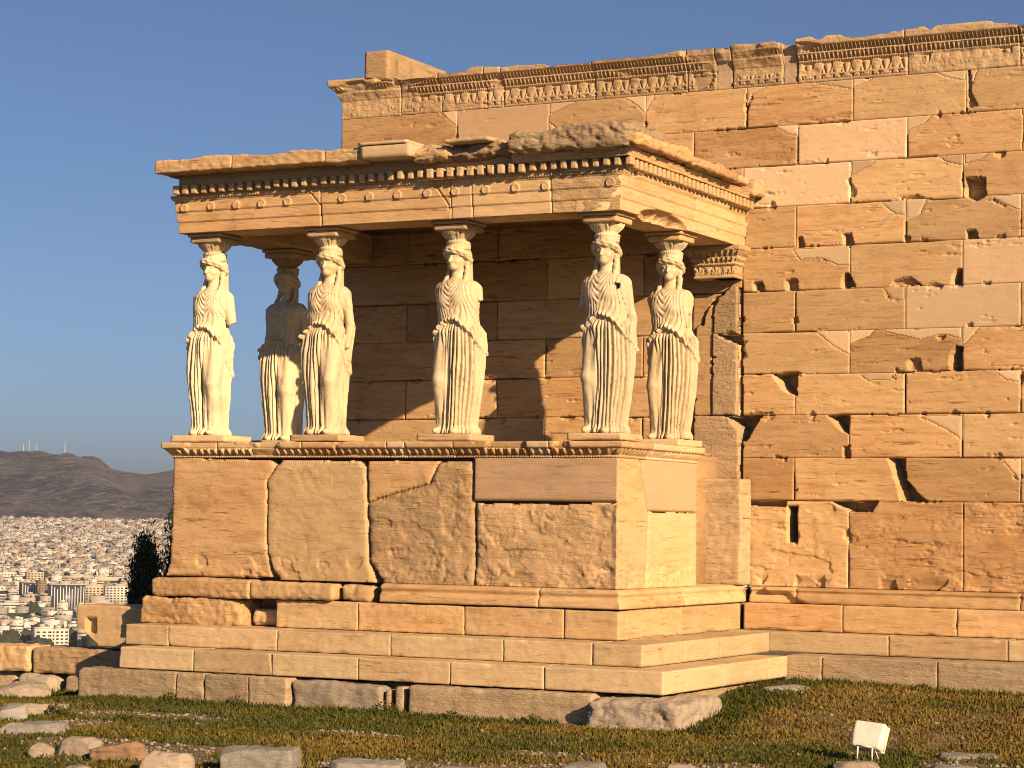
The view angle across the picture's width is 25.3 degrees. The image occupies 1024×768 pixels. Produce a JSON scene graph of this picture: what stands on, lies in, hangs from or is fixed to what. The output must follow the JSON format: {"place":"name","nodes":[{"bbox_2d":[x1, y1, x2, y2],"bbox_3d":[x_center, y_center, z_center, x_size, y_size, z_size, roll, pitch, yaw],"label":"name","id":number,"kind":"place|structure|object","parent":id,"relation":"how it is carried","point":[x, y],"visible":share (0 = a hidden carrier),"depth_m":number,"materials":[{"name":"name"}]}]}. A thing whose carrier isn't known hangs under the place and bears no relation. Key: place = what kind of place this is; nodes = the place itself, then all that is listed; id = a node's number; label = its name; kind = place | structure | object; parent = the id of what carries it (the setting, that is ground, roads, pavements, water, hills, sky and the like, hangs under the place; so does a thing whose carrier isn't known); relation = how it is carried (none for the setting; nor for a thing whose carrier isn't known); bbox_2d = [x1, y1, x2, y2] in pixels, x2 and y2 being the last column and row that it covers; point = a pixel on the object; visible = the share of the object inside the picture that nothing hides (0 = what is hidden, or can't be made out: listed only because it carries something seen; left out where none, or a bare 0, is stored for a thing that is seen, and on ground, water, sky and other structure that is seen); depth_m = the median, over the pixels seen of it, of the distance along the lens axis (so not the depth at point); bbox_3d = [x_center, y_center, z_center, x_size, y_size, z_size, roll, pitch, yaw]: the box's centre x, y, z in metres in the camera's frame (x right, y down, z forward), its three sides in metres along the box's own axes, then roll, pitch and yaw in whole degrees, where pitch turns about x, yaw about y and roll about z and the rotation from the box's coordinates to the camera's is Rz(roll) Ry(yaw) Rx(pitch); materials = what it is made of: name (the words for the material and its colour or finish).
{"place":"outdoors","nodes":[
{"label":"outdoors","id":0,"kind":"place"},
{"bbox_2d":[0,451,173,519],"bbox_3d":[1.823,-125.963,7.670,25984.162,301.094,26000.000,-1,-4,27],"label":"hills","id":1,"kind":"structure","parent":0,"point":[41,484],"depth_m":7436.88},
{"bbox_2d":[0,651,1023,767],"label":"ground","id":2,"kind":"structure","parent":0,"point":[173,746],"depth_m":20.80,"materials":[{"name":"plant"}]},
{"bbox_2d":[0,703,27,720],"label":"rock","id":3,"kind":"object","parent":2,"relation":"on","point":[17,711],"visible":0.63,"depth_m":21.61,"materials":[{"name":"grey stone"}]},
{"bbox_2d":[0,671,32,686],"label":"wall stone","id":4,"kind":"object","parent":2,"relation":"on","point":[6,677],"visible":0.23,"depth_m":26.87,"materials":[{"name":"stone"}]},
{"bbox_2d":[0,643,52,671],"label":"wall stone","id":5,"kind":"object","parent":4,"relation":"on","point":[16,656],"visible":0.78,"depth_m":26.74,"materials":[{"name":"stone"}]},
{"bbox_2d":[0,681,51,697],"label":"rock","id":6,"kind":"object","parent":2,"relation":"on","point":[29,689],"visible":0.69,"depth_m":25.27,"materials":[{"name":"stone"}]},
{"bbox_2d":[0,721,69,735],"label":"rock","id":7,"kind":"object","parent":2,"relation":"on","point":[15,728],"visible":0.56,"depth_m":20.40,"materials":[{"name":"grey stone"}]},
{"bbox_2d":[27,742,54,757],"bbox_3d":[-3.832,3.006,18.562,0.230,0.189,0.158,1,-4,-7],"label":"rock","id":8,"kind":"object","parent":2,"relation":"on","point":[36,749],"visible":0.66,"depth_m":18.50,"materials":[{"name":"stone"}]},
{"bbox_2d":[26,703,57,714],"bbox_3d":[-4.686,3.217,22.376,0.468,0.198,0.338,2,-4,-14],"label":"rock","id":9,"kind":"object","parent":2,"relation":"on","point":[34,708],"visible":0.31,"depth_m":22.24,"materials":[{"name":"stone"}]},
{"bbox_2d":[18,672,71,691],"bbox_3d":[-5.436,3.518,26.708,0.581,0.297,0.546,-1,-4,27],"label":"wall stone","id":10,"kind":"object","parent":2,"relation":"on","point":[53,680],"visible":0.4,"depth_m":26.50,"materials":[{"name":"stone"}]},
{"bbox_2d":[45,702,67,716],"bbox_3d":[-4.446,3.174,22.227,0.296,0.159,0.187,-1,-4,27],"label":"weed","id":11,"kind":"object","parent":2,"relation":"on","point":[59,710],"visible":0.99,"depth_m":22.21,"materials":[{"name":"plant"}]},
{"bbox_2d":[45,703,68,708],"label":"rock","id":12,"kind":"object","parent":2,"relation":"on","point":[60,705],"visible":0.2,"depth_m":23.12,"materials":[{"name":"stone"}]},
{"bbox_2d":[66,675,77,692],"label":"wall stone","id":13,"kind":"object","parent":2,"relation":"on","point":[72,682],"visible":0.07,"depth_m":26.28,"materials":[{"name":"stone"}]},
{"bbox_2d":[33,645,119,674],"bbox_3d":[-4.726,3.218,26.471,1.703,0.322,0.556,-1,-4,27],"label":"wall stone","id":14,"kind":"object","parent":13,"relation":"on","point":[64,659],"visible":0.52,"depth_m":26.40,"materials":[{"name":"stone"}]},
{"bbox_2d":[76,603,141,647],"bbox_3d":[-4.415,2.793,26.372,1.128,0.483,0.577,-1,-4,27],"label":"squared block","id":15,"kind":"object","parent":14,"relation":"on","point":[102,624],"depth_m":26.18,"materials":[{"name":"stone"}]},
{"bbox_2d":[66,764,90,767],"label":"rock","id":16,"kind":"object","parent":2,"relation":"on","point":[79,766],"visible":1,"depth_m":17.49,"materials":[{"name":"stone"}]},
{"bbox_2d":[56,736,102,756],"bbox_3d":[-3.558,2.994,18.762,0.386,0.200,0.256,-1,-4,21],"label":"rock","id":17,"kind":"object","parent":2,"relation":"on","point":[79,745],"visible":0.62,"depth_m":18.68,"materials":[{"name":"stone"}]},
{"bbox_2d":[88,741,148,760],"bbox_3d":[-3.172,2.989,18.493,0.494,0.210,0.362,1,-3,2],"label":"rock","id":18,"kind":"object","parent":2,"relation":"on","point":[136,749],"visible":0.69,"depth_m":18.34,"materials":[{"name":"stone"}]},
{"bbox_2d":[114,711,136,721],"bbox_3d":[-3.663,3.145,21.590,0.265,0.122,0.164,-1,-4,27],"label":"weed","id":19,"kind":"object","parent":2,"relation":"on","point":[125,717],"visible":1,"depth_m":21.58,"materials":[{"name":"plant"}]},
{"bbox_2d":[115,519,166,647],"bbox_3d":[-6.290,4.875,38.771,1.380,5.179,1.356,3,-4,-33],"label":"conifer tree","id":20,"kind":"object","parent":2,"relation":"on","point":[145,566],"visible":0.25,"depth_m":38.72,"materials":[{"name":"green plant"}]},
{"bbox_2d":[158,498,173,576],"bbox_3d":[-5.743,4.643,39.400,1.867,5.733,1.933,-1,-4,27],"label":"conifer tree","id":21,"kind":"object","parent":2,"relation":"on","point":[169,517],"visible":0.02,"depth_m":39.38,"materials":[{"name":"green plant"}]},
{"bbox_2d":[139,750,194,767],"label":"rock","id":22,"kind":"object","parent":2,"relation":"on","point":[158,759],"visible":1,"depth_m":17.53,"materials":[{"name":"stone"}]},
{"bbox_2d":[162,691,180,700],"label":"weed","id":23,"kind":"object","parent":2,"relation":"on","point":[168,696],"visible":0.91,"depth_m":24.08,"materials":[{"name":"plant"}]},
{"bbox_2d":[225,695,245,704],"bbox_3d":[-2.858,3.293,23.680,0.268,0.135,0.173,-1,-4,27],"label":"weed","id":24,"kind":"object","parent":2,"relation":"on","point":[233,702],"visible":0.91,"depth_m":23.67,"materials":[{"name":"plant"}]},
{"bbox_2d":[219,745,302,767],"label":"rock","id":25,"kind":"object","parent":2,"relation":"on","point":[244,756],"visible":0.99,"depth_m":17.60,"materials":[{"name":"grey stone"}]},
{"bbox_2d":[329,757,405,767],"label":"rock","id":26,"kind":"object","parent":2,"relation":"on","point":[344,762],"visible":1,"depth_m":17.45,"materials":[{"name":"grey stone"}]},
{"bbox_2d":[372,700,398,712],"bbox_3d":[-1.275,3.255,22.929,0.317,0.152,0.199,-1,-4,27],"label":"weed","id":27,"kind":"object","parent":2,"relation":"on","point":[380,706],"visible":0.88,"depth_m":22.92,"materials":[{"name":"plant"}]},
{"bbox_2d":[78,119,787,731],"bbox_3d":[-0.409,0.599,25.384,7.187,6.369,5.112,-1,-4,27],"label":"caryatid porch","id":28,"kind":"object","parent":2,"relation":"on","point":[592,583],"visible":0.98,"depth_m":24.18,"materials":[{"name":"stone"}]},
{"bbox_2d":[171,232,250,442],"bbox_3d":[-3.393,-0.513,25.929,0.743,2.364,0.544,-1,-4,27],"label":"caryatid statue","id":29,"kind":"object","parent":28,"relation":"on","point":[210,348],"visible":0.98,"depth_m":25.77,"materials":[{"name":"stone"}]},
{"bbox_2d":[251,248,312,441],"bbox_3d":[-2.705,-0.419,27.314,0.648,2.364,0.663,-1,-4,27],"label":"caryatid statue","id":30,"kind":"object","parent":28,"relation":"on","point":[281,384],"visible":0.85,"depth_m":27.15,"materials":[{"name":"stone"}]},
{"bbox_2d":[290,226,364,441],"bbox_3d":[-2.019,-0.536,25.215,0.645,2.365,0.554,-1,-4,27],"label":"caryatid statue","id":31,"kind":"object","parent":28,"relation":"on","point":[326,337],"visible":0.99,"depth_m":25.06,"materials":[{"name":"stone"}]},
{"bbox_2d":[417,219,493,440],"bbox_3d":[-0.587,-0.560,24.475,0.666,2.365,0.552,-1,-4,27],"label":"caryatid statue","id":32,"kind":"object","parent":28,"relation":"on","point":[460,345],"visible":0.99,"depth_m":24.29,"materials":[{"name":"stone"}]},
{"bbox_2d":[567,211,642,441],"bbox_3d":[0.986,-0.587,23.663,0.647,2.364,0.553,-1,-4,27],"label":"caryatid statue","id":33,"kind":"object","parent":28,"relation":"on","point":[608,336],"visible":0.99,"depth_m":23.48,"materials":[{"name":"stone"}]},
{"bbox_2d":[642,230,701,447],"bbox_3d":[1.764,-0.486,25.142,0.598,2.364,0.663,-1,-4,27],"label":"caryatid statue","id":34,"kind":"object","parent":28,"relation":"on","point":[672,346],"visible":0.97,"depth_m":24.97,"materials":[{"name":"stone"}]},
{"bbox_2d":[442,709,461,719],"bbox_3d":[-0.598,3.262,22.505,0.226,0.120,0.147,-1,-4,27],"label":"weed","id":35,"kind":"object","parent":2,"relation":"on","point":[455,713],"visible":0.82,"depth_m":22.49,"materials":[{"name":"plant"}]},
{"bbox_2d":[439,766,479,767],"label":"rock","id":36,"kind":"object","parent":2,"relation":"on","point":[456,767],"visible":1,"depth_m":17.49,"materials":[{"name":"grey stone"}]},
{"bbox_2d":[521,713,541,724],"bbox_3d":[0.194,3.244,22.078,0.248,0.128,0.163,-1,-4,27],"label":"weed","id":37,"kind":"object","parent":2,"relation":"on","point":[532,719],"visible":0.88,"depth_m":22.06,"materials":[{"name":"plant"}]},
{"bbox_2d":[560,761,606,767],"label":"rock","id":38,"kind":"object","parent":2,"relation":"on","point":[585,764],"visible":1,"depth_m":17.52,"materials":[{"name":"grey stone"}]},
{"bbox_2d":[327,21,1023,693],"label":"temple wall","id":39,"kind":"structure","parent":2,"relation":"on","point":[859,399],"depth_m":25.89,"materials":[{"name":"stone"}]},
{"bbox_2d":[665,763,694,767],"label":"rock","id":40,"kind":"object","parent":2,"relation":"on","point":[675,765],"visible":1,"depth_m":17.89,"materials":[{"name":"stone"}]},
{"bbox_2d":[725,708,747,718],"bbox_3d":[2.158,3.171,21.966,0.255,0.122,0.156,-1,-4,27],"label":"weed","id":41,"kind":"object","parent":2,"relation":"on","point":[732,713],"visible":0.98,"depth_m":21.95,"materials":[{"name":"plant"}]},
{"bbox_2d":[761,684,809,693],"bbox_3d":[2.804,3.143,23.341,0.617,0.134,0.454,0,-4,19],"label":"rock","id":42,"kind":"object","parent":2,"relation":"on","point":[791,687],"visible":0.43,"depth_m":23.18,"materials":[{"name":"grey stone"}]},
{"bbox_2d":[788,674,808,683],"bbox_3d":[3.050,3.143,24.220,0.242,0.135,0.160,-1,-4,27],"label":"weed","id":43,"kind":"object","parent":2,"relation":"on","point":[794,678],"visible":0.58,"depth_m":24.21,"materials":[{"name":"plant"}]},
{"bbox_2d":[833,760,879,767],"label":"rock","id":44,"kind":"object","parent":2,"relation":"on","point":[855,764],"visible":1,"depth_m":18.19,"materials":[{"name":"stone"}]},
{"bbox_2d":[852,720,889,759],"bbox_3d":[3.010,3.049,19.230,0.280,0.401,0.201,3,-2,30],"label":"floodlight","id":45,"kind":"object","parent":2,"relation":"on","point":[871,737],"visible":0.98,"depth_m":19.17,"materials":[{"name":"white metal"}]},
{"bbox_2d":[913,682,931,691],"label":"weed","id":46,"kind":"object","parent":2,"relation":"on","point":[923,685],"visible":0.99,"depth_m":23.93,"materials":[{"name":"plant"}]},
{"bbox_2d":[930,763,977,767],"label":"rock","id":47,"kind":"object","parent":2,"relation":"on","point":[937,765],"visible":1,"depth_m":18.30,"materials":[{"name":"grey stone"}]},
{"bbox_2d":[938,752,998,760],"bbox_3d":[3.869,3.197,19.406,0.547,0.120,0.431,1,-3,5],"label":"rock","id":48,"kind":"object","parent":2,"relation":"on","point":[954,755],"visible":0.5,"depth_m":19.30,"materials":[{"name":"grey stone"}]},
{"bbox_2d":[0,0,1023,473],"label":"sky","id":49,"kind":"structure","parent":0,"point":[99,280],"materials":[{"name":"blue"}]},
{"bbox_2d":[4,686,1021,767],"bbox_3d":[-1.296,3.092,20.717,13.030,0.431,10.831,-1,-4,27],"label":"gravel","id":50,"kind":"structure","parent":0,"point":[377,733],"depth_m":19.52,"materials":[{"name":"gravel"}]},
{"bbox_3d":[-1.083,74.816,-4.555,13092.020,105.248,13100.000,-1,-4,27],"label":"city plain","id":51,"kind":"structure","parent":0,"visible":0},
{"bbox_2d":[0,594,6,602],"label":"city building","id":52,"kind":"structure","parent":51,"relation":"on","point":[2,597],"depth_m":2831.68,"materials":[{"name":"grey"}]},
{"bbox_2d":[0,605,8,615],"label":"city house","id":53,"kind":"structure","parent":51,"relation":"on","point":[4,611],"depth_m":2452.48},
{"bbox_2d":[0,623,10,633],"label":"city house","id":54,"kind":"structure","parent":51,"relation":"on","point":[4,626],"depth_m":2187.91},
{"bbox_2d":[0,617,10,624],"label":"city house","id":55,"kind":"structure","parent":51,"relation":"on","point":[5,620],"depth_m":2284.74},
{"bbox_2d":[0,579,11,588],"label":"city house","id":56,"kind":"structure","parent":51,"relation":"on","point":[6,583],"depth_m":3036.91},
{"bbox_2d":[0,576,12,582],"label":"city house","id":57,"kind":"structure","parent":51,"relation":"on","point":[8,578],"depth_m":3081.65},
{"bbox_2d":[0,570,16,577],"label":"city building","id":58,"kind":"structure","parent":51,"relation":"on","point":[3,573],"depth_m":3354.81,"materials":[{"name":"beige"}]},
{"bbox_2d":[6,567,18,574],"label":"city house","id":59,"kind":"structure","parent":51,"relation":"on","point":[12,569],"depth_m":3414.77,"materials":[{"name":"concrete"}]},
{"bbox_2d":[8,586,16,595],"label":"city house","id":60,"kind":"structure","parent":51,"relation":"on","point":[11,590],"depth_m":2875.37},
{"bbox_2d":[9,607,15,612],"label":"city house","id":61,"kind":"structure","parent":51,"relation":"on","point":[11,610],"depth_m":2472.31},
{"bbox_2d":[0,600,26,608],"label":"city building","id":62,"kind":"structure","parent":51,"relation":"on","point":[7,603],"depth_m":2661.78,"materials":[{"name":"beige"}]},
{"bbox_2d":[9,593,19,602],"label":"city house","id":63,"kind":"structure","parent":51,"relation":"on","point":[14,597],"depth_m":2705.12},
{"bbox_2d":[13,579,19,593],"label":"city house","id":64,"kind":"structure","parent":51,"relation":"on","point":[16,584],"depth_m":3054.74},
{"bbox_2d":[10,616,23,636],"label":"city house","id":65,"kind":"structure","parent":51,"relation":"on","point":[17,623],"depth_m":2192.85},
{"bbox_2d":[15,604,29,615],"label":"city house","id":66,"kind":"structure","parent":51,"relation":"on","point":[22,608],"depth_m":2481.95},
{"bbox_2d":[19,566,25,576],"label":"city house","id":67,"kind":"structure","parent":51,"relation":"on","point":[22,570],"depth_m":3390.74,"materials":[{"name":"concrete"}]},
{"bbox_2d":[19,579,35,593],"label":"city building","id":68,"kind":"structure","parent":51,"relation":"on","point":[26,586],"depth_m":2996.80,"materials":[{"name":"grey"}]},
{"bbox_2d":[19,595,35,603],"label":"city house","id":69,"kind":"structure","parent":51,"relation":"on","point":[27,599],"depth_m":2709.60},
{"bbox_2d":[24,619,30,629],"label":"city house","id":70,"kind":"structure","parent":51,"relation":"on","point":[27,624],"depth_m":2222.80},
{"bbox_2d":[25,615,39,622],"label":"city house","id":71,"kind":"structure","parent":51,"relation":"on","point":[35,618],"depth_m":2406.85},
{"bbox_2d":[28,618,36,624],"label":"city house","id":72,"kind":"structure","parent":51,"relation":"on","point":[32,622],"depth_m":2317.25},
{"bbox_2d":[25,570,43,579],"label":"city building","id":73,"kind":"structure","parent":51,"relation":"on","point":[33,574],"depth_m":3330.29,"materials":[{"name":"beige"}]},
{"bbox_2d":[34,593,45,600],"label":"city house","id":74,"kind":"structure","parent":51,"relation":"on","point":[37,596],"depth_m":2789.51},
{"bbox_2d":[36,578,46,593],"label":"city building","id":75,"kind":"structure","parent":51,"relation":"on","point":[41,585],"depth_m":2970.45,"materials":[{"name":"brown"}]},
{"bbox_2d":[37,601,46,606],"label":"city house","id":76,"kind":"structure","parent":51,"relation":"on","point":[40,603],"depth_m":2622.68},
{"bbox_2d":[32,624,52,640],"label":"city building","id":77,"kind":"structure","parent":51,"relation":"on","point":[41,630],"depth_m":2160.30,"materials":[{"name":"beige"}]},
{"bbox_2d":[40,594,51,605],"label":"city house","id":78,"kind":"structure","parent":51,"relation":"on","point":[45,598],"depth_m":2668.21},
{"bbox_2d":[40,615,55,623],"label":"city house","id":79,"kind":"structure","parent":51,"relation":"on","point":[46,617],"depth_m":2273.79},
{"bbox_2d":[41,605,55,615],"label":"city house","id":80,"kind":"structure","parent":51,"relation":"on","point":[45,609],"depth_m":2522.52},
{"bbox_2d":[44,617,59,627],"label":"city house","id":81,"kind":"structure","parent":51,"relation":"on","point":[51,622],"depth_m":2228.29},
{"bbox_2d":[47,608,56,616],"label":"city house","id":82,"kind":"structure","parent":51,"relation":"on","point":[52,612],"depth_m":2434.28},
{"bbox_2d":[51,574,61,581],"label":"city house","id":83,"kind":"structure","parent":51,"relation":"on","point":[55,577],"depth_m":3172.97,"materials":[{"name":"concrete"}]},
{"bbox_2d":[56,617,63,627],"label":"city house","id":84,"kind":"structure","parent":51,"relation":"on","point":[61,622],"depth_m":2295.93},
{"bbox_2d":[52,625,68,644],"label":"city building","id":85,"kind":"structure","parent":51,"relation":"on","point":[60,636],"depth_m":2166.55,"materials":[{"name":"beige"}]},
{"bbox_2d":[54,612,71,620],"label":"city house","id":86,"kind":"structure","parent":51,"relation":"on","point":[64,616],"depth_m":2388.38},
{"bbox_2d":[58,600,68,609],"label":"city house","id":87,"kind":"structure","parent":51,"relation":"on","point":[62,604],"depth_m":2556.76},
{"bbox_2d":[57,608,72,617],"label":"city house","id":88,"kind":"structure","parent":51,"relation":"on","point":[66,611],"depth_m":2418.61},
{"bbox_2d":[47,581,85,610],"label":"city building","id":89,"kind":"structure","parent":51,"relation":"on","point":[73,594],"depth_m":2746.17,"materials":[{"name":"grey"}]},
{"bbox_2d":[67,621,76,644],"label":"city house","id":90,"kind":"structure","parent":51,"relation":"on","point":[73,623],"depth_m":2253.70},
{"bbox_2d":[70,607,75,616],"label":"city house","id":91,"kind":"structure","parent":51,"relation":"on","point":[74,611],"depth_m":2535.13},
{"bbox_2d":[72,625,79,645],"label":"city house","id":92,"kind":"structure","parent":51,"relation":"on","point":[74,629],"depth_m":2227.00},
{"bbox_2d":[62,574,93,580],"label":"city building","id":93,"kind":"structure","parent":51,"relation":"on","point":[71,576],"depth_m":3293.42,"materials":[{"name":"beige"}]},
{"bbox_2d":[74,565,83,571],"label":"city house","id":94,"kind":"structure","parent":51,"relation":"on","point":[78,567],"depth_m":3431.54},
{"bbox_2d":[73,578,84,583],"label":"city house","id":95,"kind":"structure","parent":51,"relation":"on","point":[78,581],"depth_m":3008.87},
{"bbox_2d":[77,628,86,645],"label":"city house","id":96,"kind":"structure","parent":51,"relation":"on","point":[80,632],"depth_m":2203.03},
{"bbox_2d":[0,521,168,647],"bbox_3d":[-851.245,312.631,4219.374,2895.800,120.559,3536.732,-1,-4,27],"label":"city trees","id":97,"kind":"object","parent":51,"relation":"on","point":[11,636],"visible":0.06,"depth_m":2220.85,"materials":[{"name":"green plant"}]},
{"bbox_2d":[81,578,91,583],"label":"city house","id":98,"kind":"structure","parent":51,"relation":"on","point":[86,580],"depth_m":3030.05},
{"bbox_2d":[83,570,91,575],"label":"city house","id":99,"kind":"structure","parent":51,"relation":"on","point":[87,573],"depth_m":3339.15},
{"bbox_2d":[86,567,95,575],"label":"city house","id":100,"kind":"structure","parent":51,"relation":"on","point":[92,570],"depth_m":3365.75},
{"bbox_2d":[89,577,97,583],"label":"city house","id":101,"kind":"structure","parent":51,"relation":"on","point":[93,579],"depth_m":3110.35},
{"bbox_2d":[85,582,103,601],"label":"city building","id":102,"kind":"structure","parent":51,"relation":"on","point":[92,588],"depth_m":2979.68,"materials":[{"name":"beige"}]},
{"bbox_2d":[89,594,104,601],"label":"city house","id":103,"kind":"structure","parent":51,"relation":"on","point":[96,597],"depth_m":2792.85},
{"bbox_2d":[82,575,121,583],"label":"city building","id":104,"kind":"structure","parent":51,"relation":"on","point":[102,579],"depth_m":3291.31,"materials":[{"name":"beige"}]},
{"bbox_2d":[98,567,105,574],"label":"city house","id":105,"kind":"structure","parent":51,"relation":"on","point":[102,571],"depth_m":3349.01,"materials":[{"name":"concrete"}]},
{"bbox_2d":[85,600,125,603],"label":"city building","id":106,"kind":"structure","parent":51,"relation":"on","point":[98,601],"depth_m":2765.70,"materials":[{"name":"beige"}]},
{"bbox_2d":[103,563,113,576],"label":"city house","id":107,"kind":"structure","parent":51,"relation":"on","point":[109,565],"depth_m":3433.52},
{"bbox_2d":[103,584,128,601],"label":"city building","id":108,"kind":"structure","parent":51,"relation":"on","point":[116,592],"depth_m":2941.37,"materials":[{"name":"beige"}]},
{"bbox_2d":[113,569,123,576],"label":"city house","id":109,"kind":"structure","parent":51,"relation":"on","point":[117,573],"depth_m":3370.14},
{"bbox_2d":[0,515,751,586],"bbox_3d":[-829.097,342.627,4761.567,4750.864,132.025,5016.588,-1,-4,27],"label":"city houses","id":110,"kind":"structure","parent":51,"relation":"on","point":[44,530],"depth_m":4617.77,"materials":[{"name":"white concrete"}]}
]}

